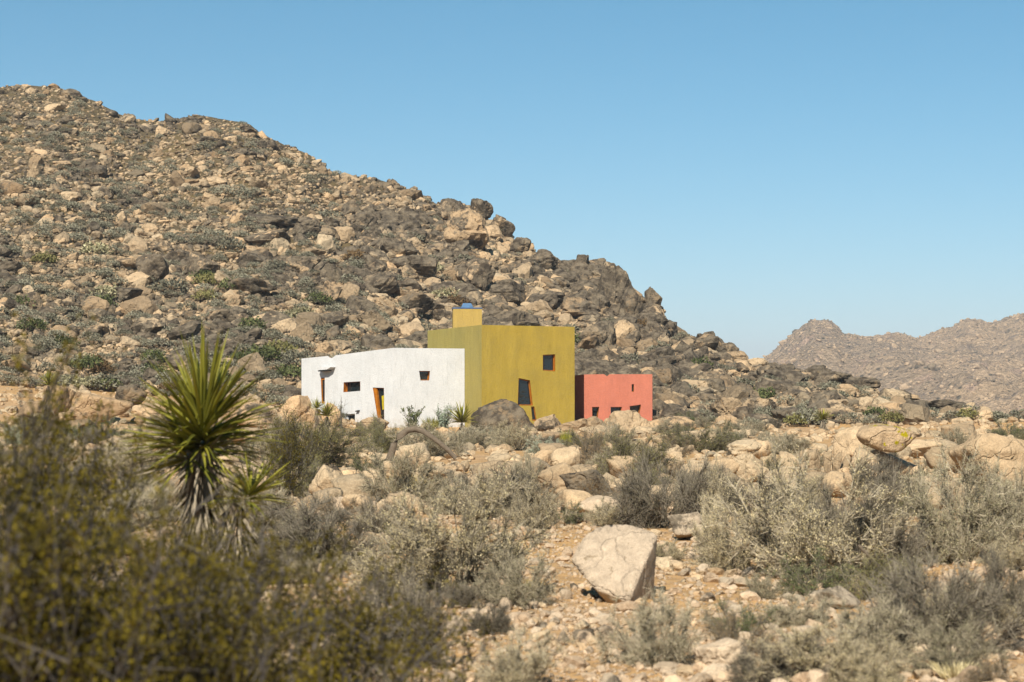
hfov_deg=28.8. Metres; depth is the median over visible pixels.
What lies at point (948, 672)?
grass tuft
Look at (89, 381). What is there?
shrub
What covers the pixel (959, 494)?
boulder
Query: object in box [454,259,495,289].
boulder
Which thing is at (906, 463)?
boulder
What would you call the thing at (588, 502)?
boulder
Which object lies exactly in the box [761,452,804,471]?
shrub
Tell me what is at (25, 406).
boulder
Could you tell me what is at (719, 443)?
shrub
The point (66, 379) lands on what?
shrub
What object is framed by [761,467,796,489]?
boulder
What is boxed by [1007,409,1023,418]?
shrub
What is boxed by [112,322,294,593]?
yucca
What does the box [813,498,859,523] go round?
shrub
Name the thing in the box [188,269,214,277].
shrub
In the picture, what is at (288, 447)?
creosote bush
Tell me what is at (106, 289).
shrub
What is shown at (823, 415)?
yucca
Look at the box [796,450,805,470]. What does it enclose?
boulder
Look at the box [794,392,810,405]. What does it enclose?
boulder
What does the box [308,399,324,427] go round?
yucca
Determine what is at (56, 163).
boulder
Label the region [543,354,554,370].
window
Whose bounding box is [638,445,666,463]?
shrub
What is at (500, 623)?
shrub
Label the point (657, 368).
boulder
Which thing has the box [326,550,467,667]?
shrub
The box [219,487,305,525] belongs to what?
shrub
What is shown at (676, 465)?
boulder
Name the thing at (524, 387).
window
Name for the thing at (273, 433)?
shrub
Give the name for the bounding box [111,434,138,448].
shrub
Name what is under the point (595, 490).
shrub
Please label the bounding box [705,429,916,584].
shrub
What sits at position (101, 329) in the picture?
boulder
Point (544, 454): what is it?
boulder
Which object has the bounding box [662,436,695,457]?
shrub
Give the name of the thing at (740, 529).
shrub
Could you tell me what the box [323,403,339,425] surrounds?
boulder
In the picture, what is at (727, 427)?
shrub
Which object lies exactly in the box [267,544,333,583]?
shrub
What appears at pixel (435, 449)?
shrub
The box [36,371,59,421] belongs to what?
yucca
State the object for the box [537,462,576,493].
boulder
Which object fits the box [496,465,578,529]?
shrub
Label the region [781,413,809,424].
shrub
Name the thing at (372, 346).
boulder
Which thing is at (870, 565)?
shrub
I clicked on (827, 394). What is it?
boulder
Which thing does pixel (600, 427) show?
boulder
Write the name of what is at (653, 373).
boulder
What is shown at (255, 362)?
boulder
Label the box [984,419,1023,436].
shrub
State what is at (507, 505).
shrub
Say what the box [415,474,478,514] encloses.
shrub
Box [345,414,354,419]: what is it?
window
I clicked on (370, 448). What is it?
shrub
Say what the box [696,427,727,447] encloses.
shrub
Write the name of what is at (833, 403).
boulder
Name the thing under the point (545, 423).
boulder
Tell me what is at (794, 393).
boulder
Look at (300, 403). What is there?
boulder
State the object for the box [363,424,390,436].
shrub
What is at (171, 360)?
boulder
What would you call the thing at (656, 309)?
boulder
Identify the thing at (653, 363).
boulder
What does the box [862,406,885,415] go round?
shrub
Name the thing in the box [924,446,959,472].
boulder
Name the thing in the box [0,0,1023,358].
sky
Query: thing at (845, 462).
boulder
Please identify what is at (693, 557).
shrub
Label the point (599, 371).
boulder
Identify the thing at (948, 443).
boulder
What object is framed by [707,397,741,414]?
boulder
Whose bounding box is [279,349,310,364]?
shrub
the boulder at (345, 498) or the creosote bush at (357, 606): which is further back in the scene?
the boulder at (345, 498)
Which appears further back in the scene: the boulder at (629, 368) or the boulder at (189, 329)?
the boulder at (629, 368)
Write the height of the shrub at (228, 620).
1.121 m
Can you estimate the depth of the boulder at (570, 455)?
53.40 m
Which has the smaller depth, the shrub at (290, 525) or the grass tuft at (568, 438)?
the shrub at (290, 525)
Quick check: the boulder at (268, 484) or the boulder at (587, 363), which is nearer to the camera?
the boulder at (268, 484)
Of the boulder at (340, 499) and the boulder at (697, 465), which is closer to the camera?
the boulder at (340, 499)
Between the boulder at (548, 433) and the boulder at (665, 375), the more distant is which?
the boulder at (665, 375)
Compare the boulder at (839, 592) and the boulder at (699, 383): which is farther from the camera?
the boulder at (699, 383)
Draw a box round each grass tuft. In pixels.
[422,416,438,425]
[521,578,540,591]
[560,430,574,441]
[928,660,977,679]
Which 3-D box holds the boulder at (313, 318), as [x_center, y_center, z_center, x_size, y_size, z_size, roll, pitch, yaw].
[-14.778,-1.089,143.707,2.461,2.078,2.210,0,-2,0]
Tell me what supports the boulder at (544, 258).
on the hillside
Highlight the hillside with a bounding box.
[0,85,875,411]
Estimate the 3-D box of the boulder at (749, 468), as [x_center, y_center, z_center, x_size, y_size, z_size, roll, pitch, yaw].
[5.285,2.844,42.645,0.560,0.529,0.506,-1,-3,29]
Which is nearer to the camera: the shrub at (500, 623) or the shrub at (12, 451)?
the shrub at (500, 623)
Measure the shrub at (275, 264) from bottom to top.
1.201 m
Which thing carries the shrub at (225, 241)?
on the hillside
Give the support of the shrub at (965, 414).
on the rubble at (400, 219)
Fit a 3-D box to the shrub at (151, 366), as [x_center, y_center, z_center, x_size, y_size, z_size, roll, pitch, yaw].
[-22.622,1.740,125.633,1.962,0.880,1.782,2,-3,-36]
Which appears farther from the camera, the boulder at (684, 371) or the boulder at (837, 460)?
the boulder at (684, 371)
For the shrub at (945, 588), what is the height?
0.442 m
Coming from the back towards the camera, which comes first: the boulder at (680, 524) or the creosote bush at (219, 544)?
the boulder at (680, 524)
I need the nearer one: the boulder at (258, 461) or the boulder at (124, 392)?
the boulder at (258, 461)
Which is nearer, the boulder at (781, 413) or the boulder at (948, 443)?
the boulder at (948, 443)
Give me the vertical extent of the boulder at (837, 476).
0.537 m
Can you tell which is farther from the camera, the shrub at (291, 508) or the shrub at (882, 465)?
the shrub at (882, 465)
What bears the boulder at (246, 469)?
on the ground
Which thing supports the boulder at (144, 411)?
on the ground
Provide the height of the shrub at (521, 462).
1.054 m
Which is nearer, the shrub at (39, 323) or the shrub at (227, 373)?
the shrub at (227, 373)
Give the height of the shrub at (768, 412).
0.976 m
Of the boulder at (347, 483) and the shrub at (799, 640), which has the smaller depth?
the shrub at (799, 640)
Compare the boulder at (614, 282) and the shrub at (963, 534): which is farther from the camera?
the boulder at (614, 282)
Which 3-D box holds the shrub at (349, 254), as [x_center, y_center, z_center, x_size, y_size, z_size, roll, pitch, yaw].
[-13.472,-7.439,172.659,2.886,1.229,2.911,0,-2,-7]
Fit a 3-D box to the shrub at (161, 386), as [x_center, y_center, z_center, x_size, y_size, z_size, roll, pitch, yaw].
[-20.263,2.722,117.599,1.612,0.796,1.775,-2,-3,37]
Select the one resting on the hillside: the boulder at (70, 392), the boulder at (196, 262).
the boulder at (196, 262)
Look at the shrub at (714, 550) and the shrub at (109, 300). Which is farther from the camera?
the shrub at (109, 300)
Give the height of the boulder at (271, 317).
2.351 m
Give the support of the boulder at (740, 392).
on the hillside
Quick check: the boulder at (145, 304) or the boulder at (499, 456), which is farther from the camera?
the boulder at (145, 304)
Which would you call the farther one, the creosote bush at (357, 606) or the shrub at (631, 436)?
the shrub at (631, 436)
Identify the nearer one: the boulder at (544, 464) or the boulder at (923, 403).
the boulder at (544, 464)
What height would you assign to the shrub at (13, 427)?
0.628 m
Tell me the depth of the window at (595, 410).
120.13 m
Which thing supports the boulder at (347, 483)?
on the ground
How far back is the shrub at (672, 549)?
21.80 m
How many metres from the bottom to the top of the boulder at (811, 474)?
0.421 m
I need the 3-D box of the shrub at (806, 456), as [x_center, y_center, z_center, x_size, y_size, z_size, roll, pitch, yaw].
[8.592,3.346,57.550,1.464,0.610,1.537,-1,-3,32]
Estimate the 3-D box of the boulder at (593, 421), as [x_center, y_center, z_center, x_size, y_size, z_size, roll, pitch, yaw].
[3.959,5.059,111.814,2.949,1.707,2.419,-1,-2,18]
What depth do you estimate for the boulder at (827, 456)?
48.26 m
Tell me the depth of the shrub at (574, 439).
77.75 m
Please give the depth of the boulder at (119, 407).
87.34 m
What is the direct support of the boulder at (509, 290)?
on the hillside
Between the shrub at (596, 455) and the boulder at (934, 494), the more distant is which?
the shrub at (596, 455)
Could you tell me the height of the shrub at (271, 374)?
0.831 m
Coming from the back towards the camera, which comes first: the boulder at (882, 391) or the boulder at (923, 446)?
the boulder at (882, 391)
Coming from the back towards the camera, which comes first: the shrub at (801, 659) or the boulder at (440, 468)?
the boulder at (440, 468)
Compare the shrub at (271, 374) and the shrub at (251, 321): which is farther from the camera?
the shrub at (251, 321)
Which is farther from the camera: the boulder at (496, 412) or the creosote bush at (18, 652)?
the boulder at (496, 412)
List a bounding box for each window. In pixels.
[321,378,324,403]
[343,381,359,391]
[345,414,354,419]
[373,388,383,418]
[419,371,429,379]
[518,378,532,404]
[531,406,536,420]
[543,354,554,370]
[592,407,598,416]
[611,407,621,412]
[630,405,640,412]
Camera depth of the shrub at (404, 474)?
36.39 m
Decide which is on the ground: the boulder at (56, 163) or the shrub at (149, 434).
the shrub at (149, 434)
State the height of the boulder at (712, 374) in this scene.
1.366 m
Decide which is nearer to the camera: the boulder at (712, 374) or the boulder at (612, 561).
the boulder at (612, 561)
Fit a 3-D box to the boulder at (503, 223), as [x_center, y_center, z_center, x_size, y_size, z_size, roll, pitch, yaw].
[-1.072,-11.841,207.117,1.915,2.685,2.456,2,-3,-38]
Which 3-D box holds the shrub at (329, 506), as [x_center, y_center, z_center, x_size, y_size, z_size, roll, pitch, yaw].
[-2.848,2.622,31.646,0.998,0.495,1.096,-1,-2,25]
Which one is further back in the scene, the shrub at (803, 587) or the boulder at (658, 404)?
the boulder at (658, 404)
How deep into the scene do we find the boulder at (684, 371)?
144.67 m
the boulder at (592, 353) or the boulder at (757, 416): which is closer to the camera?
the boulder at (757, 416)
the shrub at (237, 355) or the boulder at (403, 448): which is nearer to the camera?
the boulder at (403, 448)
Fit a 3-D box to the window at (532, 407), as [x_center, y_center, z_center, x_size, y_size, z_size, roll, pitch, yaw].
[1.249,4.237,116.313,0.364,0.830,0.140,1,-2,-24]
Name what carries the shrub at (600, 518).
on the ground
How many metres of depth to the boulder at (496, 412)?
109.82 m
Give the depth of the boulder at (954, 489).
34.87 m
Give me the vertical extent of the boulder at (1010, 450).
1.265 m
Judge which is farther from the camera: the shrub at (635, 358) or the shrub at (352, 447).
the shrub at (635, 358)
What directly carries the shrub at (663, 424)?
on the ground
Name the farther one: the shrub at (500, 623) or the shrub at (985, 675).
the shrub at (500, 623)
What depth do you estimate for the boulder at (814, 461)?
48.05 m
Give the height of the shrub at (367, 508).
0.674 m
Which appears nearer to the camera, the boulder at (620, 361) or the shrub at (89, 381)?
the shrub at (89, 381)
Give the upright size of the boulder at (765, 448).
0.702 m
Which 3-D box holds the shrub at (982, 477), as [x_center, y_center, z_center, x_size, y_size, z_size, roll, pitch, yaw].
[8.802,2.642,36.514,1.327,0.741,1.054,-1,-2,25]
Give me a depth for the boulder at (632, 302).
170.52 m
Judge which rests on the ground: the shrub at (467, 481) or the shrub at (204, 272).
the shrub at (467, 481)
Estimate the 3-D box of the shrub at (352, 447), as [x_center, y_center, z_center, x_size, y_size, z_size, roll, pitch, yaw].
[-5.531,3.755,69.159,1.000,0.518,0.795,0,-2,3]
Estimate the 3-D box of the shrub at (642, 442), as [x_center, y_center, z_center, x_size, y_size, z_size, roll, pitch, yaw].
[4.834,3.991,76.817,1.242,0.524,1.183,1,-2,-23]
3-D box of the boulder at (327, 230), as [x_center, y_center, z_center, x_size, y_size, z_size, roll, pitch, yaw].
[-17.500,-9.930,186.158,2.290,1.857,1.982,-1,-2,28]
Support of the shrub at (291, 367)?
on the hillside
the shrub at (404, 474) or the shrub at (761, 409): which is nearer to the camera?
the shrub at (404, 474)
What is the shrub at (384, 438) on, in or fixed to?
on the ground
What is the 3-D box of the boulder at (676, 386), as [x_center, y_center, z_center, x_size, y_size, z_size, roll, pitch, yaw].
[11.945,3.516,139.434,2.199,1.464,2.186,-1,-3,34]
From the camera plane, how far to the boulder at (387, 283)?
161.04 m
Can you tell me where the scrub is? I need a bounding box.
[0,85,1011,424]
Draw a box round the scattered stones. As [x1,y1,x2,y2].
[0,381,1023,681]
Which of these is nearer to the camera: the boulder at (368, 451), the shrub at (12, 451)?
the shrub at (12, 451)
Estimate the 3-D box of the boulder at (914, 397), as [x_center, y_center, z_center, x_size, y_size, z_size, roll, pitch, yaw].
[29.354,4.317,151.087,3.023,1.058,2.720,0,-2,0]
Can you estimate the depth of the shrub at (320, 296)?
154.66 m
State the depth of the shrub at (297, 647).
7.55 m
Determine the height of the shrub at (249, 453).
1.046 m
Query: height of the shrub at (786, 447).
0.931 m
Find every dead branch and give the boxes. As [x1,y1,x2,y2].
[385,426,456,460]
[857,544,880,568]
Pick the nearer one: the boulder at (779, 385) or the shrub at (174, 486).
the shrub at (174, 486)
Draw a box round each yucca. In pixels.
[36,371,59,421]
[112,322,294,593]
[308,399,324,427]
[314,401,340,430]
[443,401,477,430]
[811,407,833,429]
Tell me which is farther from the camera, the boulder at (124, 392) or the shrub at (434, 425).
the shrub at (434, 425)
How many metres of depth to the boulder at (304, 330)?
140.25 m
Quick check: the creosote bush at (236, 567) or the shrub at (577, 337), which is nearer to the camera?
the creosote bush at (236, 567)
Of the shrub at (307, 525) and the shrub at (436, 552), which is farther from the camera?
the shrub at (307, 525)
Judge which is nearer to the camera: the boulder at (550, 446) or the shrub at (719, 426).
the boulder at (550, 446)
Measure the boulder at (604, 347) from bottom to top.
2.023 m
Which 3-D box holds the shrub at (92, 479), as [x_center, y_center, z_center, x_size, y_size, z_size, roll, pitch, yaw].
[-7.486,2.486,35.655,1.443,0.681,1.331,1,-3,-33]
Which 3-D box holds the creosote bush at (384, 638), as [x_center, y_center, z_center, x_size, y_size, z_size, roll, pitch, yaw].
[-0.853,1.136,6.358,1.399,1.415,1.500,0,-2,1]
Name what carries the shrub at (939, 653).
on the ground
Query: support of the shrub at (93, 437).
on the ground
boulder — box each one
[15,291,42,310]
[17,401,41,416]
[28,154,43,168]
[43,386,75,416]
[52,160,71,169]
[56,419,95,430]
[65,393,133,422]
[79,324,109,336]
[80,296,109,310]
[87,308,116,321]
[110,287,143,302]
[115,384,146,409]
[120,295,158,317]
[131,318,167,333]
[134,406,165,424]
[135,253,168,283]
[136,317,166,324]
[167,354,190,370]
[168,320,202,339]
[184,252,219,276]
[192,343,214,356]
[206,308,236,321]
[213,454,242,467]
[218,473,237,487]
[223,277,277,292]
[226,400,283,428]
[227,427,270,442]
[230,306,252,315]
[230,464,267,476]
[235,352,267,375]
[239,124,257,132]
[239,473,283,493]
[243,229,290,244]
[247,214,299,226]
[253,460,277,469]
[257,310,290,329]
[278,256,321,271]
[279,395,319,422]
[289,321,316,341]
[295,312,322,326]
[298,216,320,236]
[298,422,341,431]
[308,464,341,493]
[309,464,342,480]
[313,487,342,510]
[318,225,339,239]
[319,310,348,328]
[321,280,342,304]
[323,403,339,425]
[330,473,372,496]
[333,496,343,507]
[341,494,368,514]
[344,214,377,226]
[353,448,369,455]
[356,309,391,331]
[356,417,388,428]
[360,333,373,345]
[361,468,386,480]
[362,272,398,294]
[364,342,387,349]
[366,333,394,347]
[366,453,383,459]
[380,238,417,254]
[381,461,411,477]
[384,491,425,509]
[397,443,430,467]
[398,292,436,317]
[403,331,427,340]
[407,255,437,279]
[414,463,451,481]
[440,198,463,219]
[443,208,488,249]
[448,471,467,478]
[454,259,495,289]
[468,472,497,489]
[470,198,493,218]
[470,399,534,431]
[470,460,524,474]
[487,453,511,460]
[488,279,525,304]
[491,214,514,236]
[495,464,514,478]
[509,237,530,252]
[526,290,564,309]
[527,457,549,472]
[528,449,552,465]
[530,249,554,269]
[533,414,560,431]
[537,443,564,450]
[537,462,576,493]
[542,431,566,442]
[550,445,581,465]
[554,416,605,431]
[557,489,591,513]
[559,469,608,492]
[561,295,599,316]
[572,464,594,471]
[572,524,656,603]
[575,254,588,263]
[575,360,583,372]
[578,348,599,358]
[579,321,615,346]
[579,495,633,513]
[583,359,615,370]
[583,368,608,375]
[594,424,612,430]
[596,261,631,304]
[597,345,608,350]
[606,410,651,430]
[606,455,638,477]
[608,354,632,359]
[608,478,624,490]
[610,359,626,363]
[614,318,636,338]
[615,364,640,373]
[622,285,644,314]
[628,426,657,432]
[638,359,659,367]
[639,353,658,359]
[641,369,661,381]
[644,286,661,304]
[646,306,664,316]
[647,346,675,356]
[648,484,676,503]
[649,416,696,428]
[652,399,669,410]
[652,430,714,448]
[654,355,676,366]
[654,366,675,379]
[654,368,675,384]
[655,392,689,407]
[662,363,682,379]
[663,458,684,476]
[667,512,703,538]
[670,381,697,392]
[674,354,687,362]
[677,367,691,376]
[679,463,715,478]
[680,367,695,370]
[680,379,712,389]
[692,637,743,664]
[699,333,721,345]
[704,371,720,378]
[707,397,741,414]
[709,457,739,473]
[715,414,737,425]
[718,472,744,481]
[721,384,760,400]
[727,440,762,456]
[733,454,765,475]
[738,480,761,500]
[741,397,776,412]
[743,461,769,482]
[748,358,769,365]
[748,413,775,424]
[755,377,792,391]
[755,440,771,459]
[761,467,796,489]
[771,407,808,424]
[773,458,798,474]
[774,389,812,398]
[779,451,807,466]
[786,386,808,391]
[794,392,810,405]
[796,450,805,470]
[798,472,826,489]
[807,398,830,408]
[808,390,840,404]
[808,449,820,471]
[808,585,860,608]
[813,370,852,383]
[820,471,858,497]
[823,451,831,472]
[827,399,848,404]
[827,399,850,409]
[832,425,871,460]
[832,452,841,470]
[840,453,851,468]
[844,377,880,388]
[852,448,880,474]
[856,423,916,451]
[870,449,927,473]
[872,397,891,404]
[876,402,902,410]
[879,388,911,398]
[882,388,910,399]
[889,439,943,457]
[899,400,928,407]
[899,403,932,424]
[911,394,920,400]
[911,640,979,660]
[913,476,943,485]
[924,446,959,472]
[924,487,955,510]
[928,399,967,410]
[929,481,972,506]
[940,422,976,441]
[940,439,957,446]
[948,433,1023,486]
[951,480,977,502]
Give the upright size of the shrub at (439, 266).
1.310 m
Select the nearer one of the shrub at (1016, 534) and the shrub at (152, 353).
the shrub at (1016, 534)
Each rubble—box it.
[0,83,1023,424]
[763,313,1023,410]
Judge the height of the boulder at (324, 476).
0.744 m
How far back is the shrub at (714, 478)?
31.27 m
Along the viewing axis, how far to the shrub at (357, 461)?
55.04 m
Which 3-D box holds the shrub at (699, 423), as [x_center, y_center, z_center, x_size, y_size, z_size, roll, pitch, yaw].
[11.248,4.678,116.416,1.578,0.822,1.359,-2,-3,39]
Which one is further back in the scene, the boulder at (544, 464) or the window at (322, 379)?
the window at (322, 379)
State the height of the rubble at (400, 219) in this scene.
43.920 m
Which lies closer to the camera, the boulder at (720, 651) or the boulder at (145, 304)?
the boulder at (720, 651)
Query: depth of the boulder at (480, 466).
45.14 m
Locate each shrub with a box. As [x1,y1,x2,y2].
[0,412,60,444]
[1,422,16,432]
[1,439,28,470]
[2,442,121,487]
[3,426,32,445]
[13,295,36,305]
[15,318,48,329]
[19,427,84,458]
[28,251,60,262]
[54,334,80,346]
[57,373,79,386]
[59,465,122,494]
[61,414,128,441]
[68,376,90,386]
[70,354,107,369]
[71,510,149,554]
[72,352,94,364]
[80,241,113,253]
[80,425,111,443]
[80,437,146,462]
[82,375,104,387]
[86,372,122,388]
[87,477,182,528]
[88,360,116,372]
[89,283,117,296]
[90,353,108,363]
[90,377,124,388]
[92,431,180,472]
[93,294,117,305]
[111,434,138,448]
[114,462,171,486]
[117,474,176,512]
[121,424,148,438]
[129,379,149,389]
[138,430,167,440]
[139,348,166,360]
[139,413,163,427]
[141,362,169,372]
[153,276,189,291]
[154,517,292,584]
[157,381,176,392]
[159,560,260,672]
[160,472,240,505]
[166,547,252,593]
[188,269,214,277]
[189,287,217,299]
[191,272,216,283]
[208,359,229,369]
[214,235,246,250]
[217,277,236,289]
[217,369,234,379]
[217,461,254,480]
[218,478,308,531]
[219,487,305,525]
[228,349,249,358]
[228,487,385,570]
[234,440,267,464]
[236,316,267,329]
[243,449,341,498]
[244,343,281,360]
[246,597,331,681]
[249,410,309,456]
[253,401,385,465]
[255,370,283,380]
[262,339,299,354]
[263,259,289,270]
[263,449,314,466]
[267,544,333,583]
[274,362,300,378]
[276,512,330,538]
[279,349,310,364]
[283,305,315,317]
[303,292,334,303]
[314,495,361,518]
[318,422,350,444]
[321,404,347,417]
[326,457,559,601]
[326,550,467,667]
[333,398,344,427]
[337,585,410,681]
[340,249,369,259]
[342,446,386,471]
[343,443,363,454]
[349,494,410,533]
[354,440,458,504]
[354,532,387,551]
[355,411,408,452]
[355,439,379,451]
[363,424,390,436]
[368,431,409,448]
[383,518,419,537]
[387,420,467,456]
[395,419,425,434]
[399,405,424,425]
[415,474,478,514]
[422,420,438,430]
[429,286,459,297]
[429,467,475,489]
[430,577,482,608]
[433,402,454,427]
[437,260,444,270]
[440,423,490,448]
[443,294,471,304]
[448,463,564,518]
[450,422,508,448]
[456,599,515,634]
[457,545,561,608]
[458,467,521,517]
[466,621,577,681]
[483,423,542,450]
[485,418,528,439]
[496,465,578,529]
[504,447,546,487]
[523,434,563,455]
[538,434,558,442]
[552,499,590,524]
[560,428,607,447]
[574,473,619,496]
[575,330,581,342]
[576,424,608,464]
[583,494,635,525]
[586,443,638,472]
[592,582,714,667]
[593,418,636,445]
[593,419,680,475]
[601,443,717,528]
[611,461,675,493]
[617,352,644,363]
[621,439,649,450]
[637,318,646,325]
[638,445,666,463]
[649,416,678,432]
[655,422,736,452]
[656,538,688,561]
[660,419,695,433]
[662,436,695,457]
[671,458,745,501]
[673,449,733,511]
[675,409,715,423]
[684,489,769,570]
[689,543,737,563]
[692,356,713,367]
[694,414,715,427]
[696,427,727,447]
[697,607,778,653]
[702,596,781,634]
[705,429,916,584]
[711,423,730,432]
[711,465,795,516]
[715,417,743,441]
[720,517,782,540]
[720,635,797,681]
[729,419,753,430]
[732,425,759,438]
[736,571,787,598]
[738,613,905,681]
[746,420,771,431]
[752,405,771,413]
[753,385,777,397]
[755,430,820,454]
[757,472,832,510]
[757,543,861,595]
[758,429,773,438]
[759,590,838,628]
[761,407,779,421]
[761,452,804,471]
[764,417,783,427]
[766,626,823,656]
[770,432,803,447]
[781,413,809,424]
[786,406,827,424]
[794,446,832,464]
[808,456,937,579]
[808,590,928,660]
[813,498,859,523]
[826,544,942,600]
[828,637,921,681]
[829,453,922,494]
[847,540,1023,655]
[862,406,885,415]
[868,448,903,459]
[876,411,904,422]
[877,490,944,516]
[894,607,1013,672]
[897,438,1023,564]
[907,465,945,478]
[910,534,967,563]
[915,571,983,613]
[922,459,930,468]
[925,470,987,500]
[933,426,970,444]
[943,540,1023,628]
[953,656,1023,681]
[955,408,981,418]
[955,465,1023,499]
[972,584,1023,627]
[974,534,1023,570]
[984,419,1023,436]
[984,452,1023,551]
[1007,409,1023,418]
[1012,430,1023,439]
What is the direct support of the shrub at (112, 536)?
on the ground
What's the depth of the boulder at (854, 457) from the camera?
49.49 m
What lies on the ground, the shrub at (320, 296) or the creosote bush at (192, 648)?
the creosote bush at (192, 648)
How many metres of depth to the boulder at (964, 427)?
80.39 m
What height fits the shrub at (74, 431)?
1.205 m
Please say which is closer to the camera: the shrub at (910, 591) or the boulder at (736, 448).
the shrub at (910, 591)
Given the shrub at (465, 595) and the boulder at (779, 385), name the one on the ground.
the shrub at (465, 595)
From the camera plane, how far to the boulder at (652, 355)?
147.02 m
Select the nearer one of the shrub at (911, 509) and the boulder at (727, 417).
the shrub at (911, 509)
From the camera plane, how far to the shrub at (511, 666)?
11.91 m
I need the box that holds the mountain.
[764,313,1023,413]
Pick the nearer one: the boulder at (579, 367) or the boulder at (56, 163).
the boulder at (579, 367)
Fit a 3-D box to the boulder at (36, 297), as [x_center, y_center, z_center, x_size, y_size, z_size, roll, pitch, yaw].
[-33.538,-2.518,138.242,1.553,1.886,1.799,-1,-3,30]
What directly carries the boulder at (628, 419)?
on the ground
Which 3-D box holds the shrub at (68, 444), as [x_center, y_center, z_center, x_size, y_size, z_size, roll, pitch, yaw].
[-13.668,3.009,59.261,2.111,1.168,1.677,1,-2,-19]
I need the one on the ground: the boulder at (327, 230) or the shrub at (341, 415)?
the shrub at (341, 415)
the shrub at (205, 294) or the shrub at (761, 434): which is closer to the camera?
the shrub at (761, 434)
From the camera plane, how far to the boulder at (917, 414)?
115.36 m
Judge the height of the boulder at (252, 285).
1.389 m
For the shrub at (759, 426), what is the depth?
109.58 m
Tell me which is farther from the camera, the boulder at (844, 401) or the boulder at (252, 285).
the boulder at (252, 285)
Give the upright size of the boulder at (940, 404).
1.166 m
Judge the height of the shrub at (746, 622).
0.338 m
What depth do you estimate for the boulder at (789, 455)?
48.63 m
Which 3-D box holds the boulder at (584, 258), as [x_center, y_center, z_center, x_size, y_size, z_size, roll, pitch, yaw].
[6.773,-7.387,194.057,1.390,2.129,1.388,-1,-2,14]
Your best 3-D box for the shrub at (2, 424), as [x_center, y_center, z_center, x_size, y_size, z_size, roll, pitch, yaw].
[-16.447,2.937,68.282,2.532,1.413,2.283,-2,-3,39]
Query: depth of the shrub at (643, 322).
165.61 m
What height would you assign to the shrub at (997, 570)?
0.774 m
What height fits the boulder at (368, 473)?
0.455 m
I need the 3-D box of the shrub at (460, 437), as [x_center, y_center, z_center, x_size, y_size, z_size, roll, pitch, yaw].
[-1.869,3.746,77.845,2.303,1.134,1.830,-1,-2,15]
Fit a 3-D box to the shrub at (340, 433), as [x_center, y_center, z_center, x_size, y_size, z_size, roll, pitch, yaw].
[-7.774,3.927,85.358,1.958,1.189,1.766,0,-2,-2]
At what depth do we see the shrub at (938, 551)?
21.84 m
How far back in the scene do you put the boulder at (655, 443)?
76.51 m
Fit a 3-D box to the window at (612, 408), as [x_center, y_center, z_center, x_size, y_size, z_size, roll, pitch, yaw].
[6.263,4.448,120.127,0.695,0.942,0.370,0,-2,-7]
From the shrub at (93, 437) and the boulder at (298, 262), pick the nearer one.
the shrub at (93, 437)
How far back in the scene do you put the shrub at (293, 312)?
147.27 m
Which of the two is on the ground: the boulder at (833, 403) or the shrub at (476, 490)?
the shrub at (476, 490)
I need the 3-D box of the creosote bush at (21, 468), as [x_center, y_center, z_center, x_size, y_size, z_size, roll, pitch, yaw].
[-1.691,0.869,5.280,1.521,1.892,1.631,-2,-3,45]
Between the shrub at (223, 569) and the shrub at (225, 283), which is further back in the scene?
the shrub at (225, 283)
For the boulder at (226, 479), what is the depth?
38.20 m
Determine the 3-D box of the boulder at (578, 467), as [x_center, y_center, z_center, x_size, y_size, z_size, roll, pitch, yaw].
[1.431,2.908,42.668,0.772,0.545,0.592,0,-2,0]
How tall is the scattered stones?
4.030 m
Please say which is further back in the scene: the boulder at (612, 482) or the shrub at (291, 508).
the boulder at (612, 482)
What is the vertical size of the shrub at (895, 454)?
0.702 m
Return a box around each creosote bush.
[0,311,195,681]
[0,335,173,626]
[0,401,340,681]
[0,455,322,679]
[14,471,395,681]
[49,477,463,681]
[112,484,302,661]
[185,515,498,681]
[239,404,324,506]
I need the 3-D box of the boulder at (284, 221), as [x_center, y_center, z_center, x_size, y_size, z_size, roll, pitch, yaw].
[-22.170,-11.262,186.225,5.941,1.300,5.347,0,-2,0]
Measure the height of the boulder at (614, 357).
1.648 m
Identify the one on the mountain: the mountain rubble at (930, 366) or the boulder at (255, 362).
the mountain rubble at (930, 366)
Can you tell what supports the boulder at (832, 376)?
on the hillside
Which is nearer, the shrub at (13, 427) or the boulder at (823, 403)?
the shrub at (13, 427)
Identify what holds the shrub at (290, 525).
on the ground
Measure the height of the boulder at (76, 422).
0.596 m
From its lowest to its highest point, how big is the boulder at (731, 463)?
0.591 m
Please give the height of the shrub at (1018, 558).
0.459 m
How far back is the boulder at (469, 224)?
187.00 m
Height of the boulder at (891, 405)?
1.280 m
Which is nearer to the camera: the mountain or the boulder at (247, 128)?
the boulder at (247, 128)
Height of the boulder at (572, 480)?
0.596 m
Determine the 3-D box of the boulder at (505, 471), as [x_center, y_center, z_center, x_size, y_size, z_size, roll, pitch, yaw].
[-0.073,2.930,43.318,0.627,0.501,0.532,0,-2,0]
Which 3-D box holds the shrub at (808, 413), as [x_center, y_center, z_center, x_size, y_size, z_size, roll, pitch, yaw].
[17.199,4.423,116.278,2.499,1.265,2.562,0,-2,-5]
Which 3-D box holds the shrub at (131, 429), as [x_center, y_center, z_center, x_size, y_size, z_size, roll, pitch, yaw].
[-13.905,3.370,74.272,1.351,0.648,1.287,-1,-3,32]
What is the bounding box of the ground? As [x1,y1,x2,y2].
[0,376,1023,681]
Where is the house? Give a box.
[301,303,651,427]
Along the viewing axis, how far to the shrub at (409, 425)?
95.28 m

